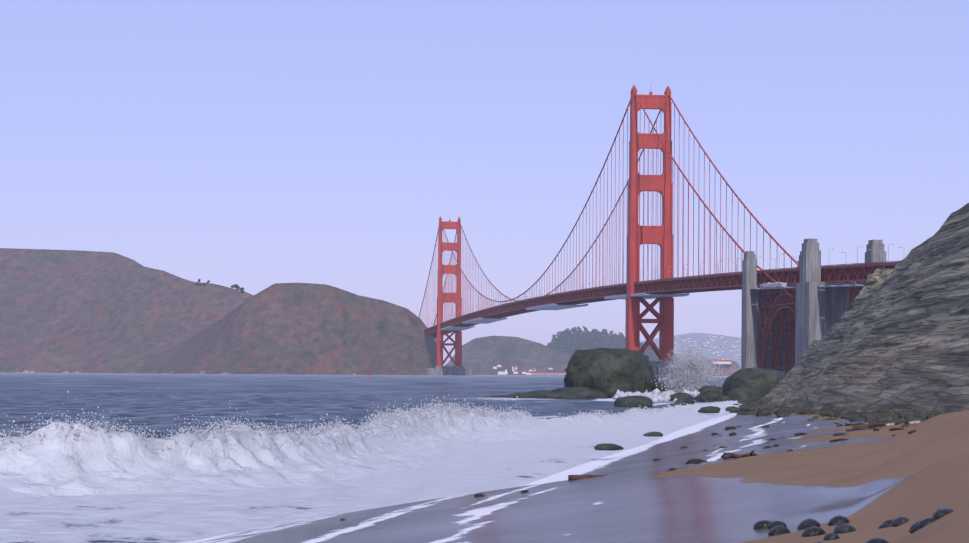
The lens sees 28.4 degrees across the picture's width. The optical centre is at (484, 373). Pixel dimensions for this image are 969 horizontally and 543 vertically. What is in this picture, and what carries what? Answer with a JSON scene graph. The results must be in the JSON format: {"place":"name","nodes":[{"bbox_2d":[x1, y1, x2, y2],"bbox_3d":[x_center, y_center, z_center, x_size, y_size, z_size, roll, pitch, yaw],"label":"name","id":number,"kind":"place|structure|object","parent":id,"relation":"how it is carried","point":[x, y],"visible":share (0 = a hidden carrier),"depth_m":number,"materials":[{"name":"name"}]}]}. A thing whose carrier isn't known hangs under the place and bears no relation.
{"place":"outdoors","nodes":[
{"label":"outdoors","id":0,"kind":"place"},
{"bbox_2d":[0,248,253,372],"bbox_3d":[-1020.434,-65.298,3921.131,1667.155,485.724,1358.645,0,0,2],"label":"hill","id":1,"kind":"structure","parent":0,"point":[70,311],"depth_m":3608.10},
{"bbox_2d":[195,279,243,292],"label":"ridge trees","id":2,"kind":"object","parent":1,"relation":"on","point":[236,286],"visible":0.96,"depth_m":3589.87,"materials":[{"name":"plant"}]},
{"bbox_2d":[134,283,435,374],"bbox_3d":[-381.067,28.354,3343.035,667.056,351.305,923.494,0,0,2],"label":"hill","id":3,"kind":"structure","parent":0,"point":[300,328],"depth_m":2983.33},
{"bbox_2d":[0,373,729,542],"bbox_3d":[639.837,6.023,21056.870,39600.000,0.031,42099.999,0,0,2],"label":"sea","id":4,"kind":"structure","parent":0,"point":[156,402],"depth_m":87.84,"materials":[{"name":"liquid"}]},
{"bbox_2d":[0,401,741,498],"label":"breaking wave","id":5,"kind":"object","parent":4,"relation":"on","point":[63,464],"visible":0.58,"depth_m":44.42,"materials":[{"name":"liquid"}]},
{"bbox_2d":[0,391,735,453],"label":"wave spray","id":6,"kind":"object","parent":5,"relation":"on","point":[382,418],"visible":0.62,"depth_m":50.98,"materials":[{"name":"liquid"}]},
{"bbox_2d":[425,361,691,377],"bbox_3d":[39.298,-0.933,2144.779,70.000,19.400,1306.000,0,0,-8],"label":"tower piers","id":7,"kind":"structure","parent":4,"relation":"in","point":[449,370],"depth_m":2763.23,"materials":[{"name":"grey concrete"}]},
{"bbox_2d":[564,347,658,397],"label":"boulder","id":8,"kind":"object","parent":4,"relation":"in","point":[610,372],"visible":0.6,"depth_m":207.02,"materials":[{"name":"grey stone"}]},
{"bbox_2d":[611,388,699,401],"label":"sea foam","id":9,"kind":"object","parent":4,"relation":"in","point":[656,395],"visible":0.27,"depth_m":188.68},
{"bbox_2d":[648,342,729,392],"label":"splash spray","id":10,"kind":"object","parent":4,"relation":"in","point":[683,382],"visible":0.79,"depth_m":202.45,"materials":[{"name":"liquid"}]},
{"bbox_2d":[0,0,968,365],"label":"sky","id":11,"kind":"structure","parent":0,"point":[254,145],"materials":[{"name":"blue"}]},
{"bbox_2d":[445,336,571,375],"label":"distant hill","id":12,"kind":"structure","parent":0,"point":[482,355],"depth_m":4086.85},
{"bbox_2d":[493,360,730,374],"bbox_3d":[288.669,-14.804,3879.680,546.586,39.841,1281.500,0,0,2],"label":"distant buildings","id":13,"kind":"structure","parent":12,"relation":"on","point":[505,372],"depth_m":3896.96,"materials":[{"name":"grey"}]},
{"bbox_2d":[436,85,673,365],"bbox_3d":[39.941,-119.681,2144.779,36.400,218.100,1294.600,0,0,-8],"label":"bridge towers","id":14,"kind":"structure","parent":0,"point":[664,316],"depth_m":1508.00,"materials":[{"name":"red metal"}]},
{"bbox_2d":[419,93,799,325],"bbox_3d":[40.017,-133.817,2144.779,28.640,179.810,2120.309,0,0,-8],"label":"suspension cables","id":15,"kind":"object","parent":14,"relation":"on","point":[768,233],"visible":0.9,"depth_m":1521.23,"materials":[{"name":"red metal"}]},
{"bbox_2d":[425,105,791,327],"bbox_3d":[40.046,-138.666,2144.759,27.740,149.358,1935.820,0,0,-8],"label":"suspender cables","id":16,"kind":"object","parent":15,"relation":"hanging from","point":[445,287],"visible":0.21,"depth_m":1550.68,"materials":[{"name":"red metal"}]},
{"bbox_2d":[424,261,898,338],"bbox_3d":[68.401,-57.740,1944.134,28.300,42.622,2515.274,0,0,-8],"label":"bridge deck","id":17,"kind":"structure","parent":15,"relation":"on","point":[848,273],"depth_m":1388.33,"materials":[{"name":"red metal"}]},
{"bbox_2d":[440,282,865,330],"bbox_3d":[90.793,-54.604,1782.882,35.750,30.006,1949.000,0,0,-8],"label":"bridge work platforms","id":18,"kind":"object","parent":17,"relation":"on","point":[479,320],"visible":0.69,"depth_m":1837.01,"materials":[{"name":"grey metal"}]},
{"bbox_2d":[760,282,786,287],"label":"bridge scaffold tarps","id":19,"kind":"object","parent":18,"relation":"on","point":[769,284],"visible":0.85,"depth_m":1116.46,"materials":[{"name":"grey fabric"}]},
{"bbox_2d":[431,242,922,326],"bbox_3d":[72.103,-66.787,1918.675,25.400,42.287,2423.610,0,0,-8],"label":"street lamps","id":20,"kind":"object","parent":17,"relation":"on","point":[672,266],"visible":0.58,"depth_m":1396.33,"materials":[{"name":"grey"}]},
{"bbox_2d":[182,407,968,542],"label":"beach sand","id":21,"kind":"structure","parent":0,"point":[867,483],"depth_m":19.49,"materials":[{"name":"sand"}]},
{"bbox_2d":[340,414,916,519],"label":"beach stones","id":22,"kind":"object","parent":21,"relation":"on","point":[694,461],"visible":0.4,"depth_m":45.75,"materials":[{"name":"grey stone"}]},
{"bbox_2d":[486,368,787,450],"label":"shore rocks","id":23,"kind":"object","parent":21,"relation":"on","point":[753,384],"visible":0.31,"depth_m":173.07,"materials":[{"name":"grey stone"}]},
{"bbox_2d":[568,421,898,480],"bbox_3d":[8.094,1.373,42.070,4.003,0.601,32.269,0,0,18],"label":"driftwood","id":24,"kind":"object","parent":21,"relation":"on","point":[751,453],"visible":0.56,"depth_m":27.85,"materials":[{"name":"brown wood"}]},
{"bbox_2d":[729,398,949,428],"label":"rocks","id":25,"kind":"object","parent":21,"relation":"on","point":[760,407],"visible":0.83,"depth_m":85.24,"materials":[{"name":"grey stone"}]},
{"bbox_2d":[753,508,953,542],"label":"beach stones","id":26,"kind":"object","parent":21,"relation":"on","point":[811,527],"visible":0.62,"depth_m":12.42,"materials":[{"name":"grey stone"}]},
{"bbox_2d":[886,421,919,426],"bbox_3d":[12.583,1.315,54.866,2.256,0.474,10.809,0,0,21],"label":"pale driftwood","id":27,"kind":"object","parent":21,"relation":"on","point":[910,423],"visible":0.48,"depth_m":51.57,"materials":[{"name":"beige wood"}]},
{"bbox_2d":[552,334,646,354],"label":"forest hill","id":28,"kind":"structure","parent":0,"point":[580,344],"depth_m":4439.08,"materials":[{"name":"green plant"}]},
{"bbox_2d":[546,326,679,360],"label":"forest trees","id":29,"kind":"object","parent":28,"relation":"on","point":[588,337],"visible":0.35,"depth_m":4425.87,"materials":[{"name":"green plant"}]},
{"bbox_2d":[435,239,885,373],"bbox_3d":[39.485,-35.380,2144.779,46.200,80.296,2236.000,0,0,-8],"label":"concrete pylons","id":30,"kind":"object","parent":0,"point":[820,311],"visible":0.35,"depth_m":1048.55,"materials":[{"name":"grey concrete"}]},
{"bbox_2d":[640,333,740,365],"bbox_3d":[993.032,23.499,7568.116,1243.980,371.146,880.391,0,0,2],"label":"distant hillside","id":31,"kind":"structure","parent":0,"point":[699,338],"depth_m":7486.56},
{"bbox_2d":[674,335,740,366],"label":"hillside houses","id":32,"kind":"structure","parent":31,"relation":"on","point":[714,346],"depth_m":7470.66,"materials":[{"name":"grey"}]},
{"bbox_2d":[682,359,740,375],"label":"distant shore","id":33,"kind":"structure","parent":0,"point":[731,368],"depth_m":4504.23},
{"bbox_2d":[759,281,865,371],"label":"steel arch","id":34,"kind":"structure","parent":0,"point":[787,302],"depth_m":1152.62,"materials":[{"name":"metal"}]},
{"bbox_2d":[758,203,968,414],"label":"rocky cliff","id":35,"kind":"structure","parent":0,"point":[895,340],"depth_m":96.29,"materials":[{"name":"grey stone"}]}
]}

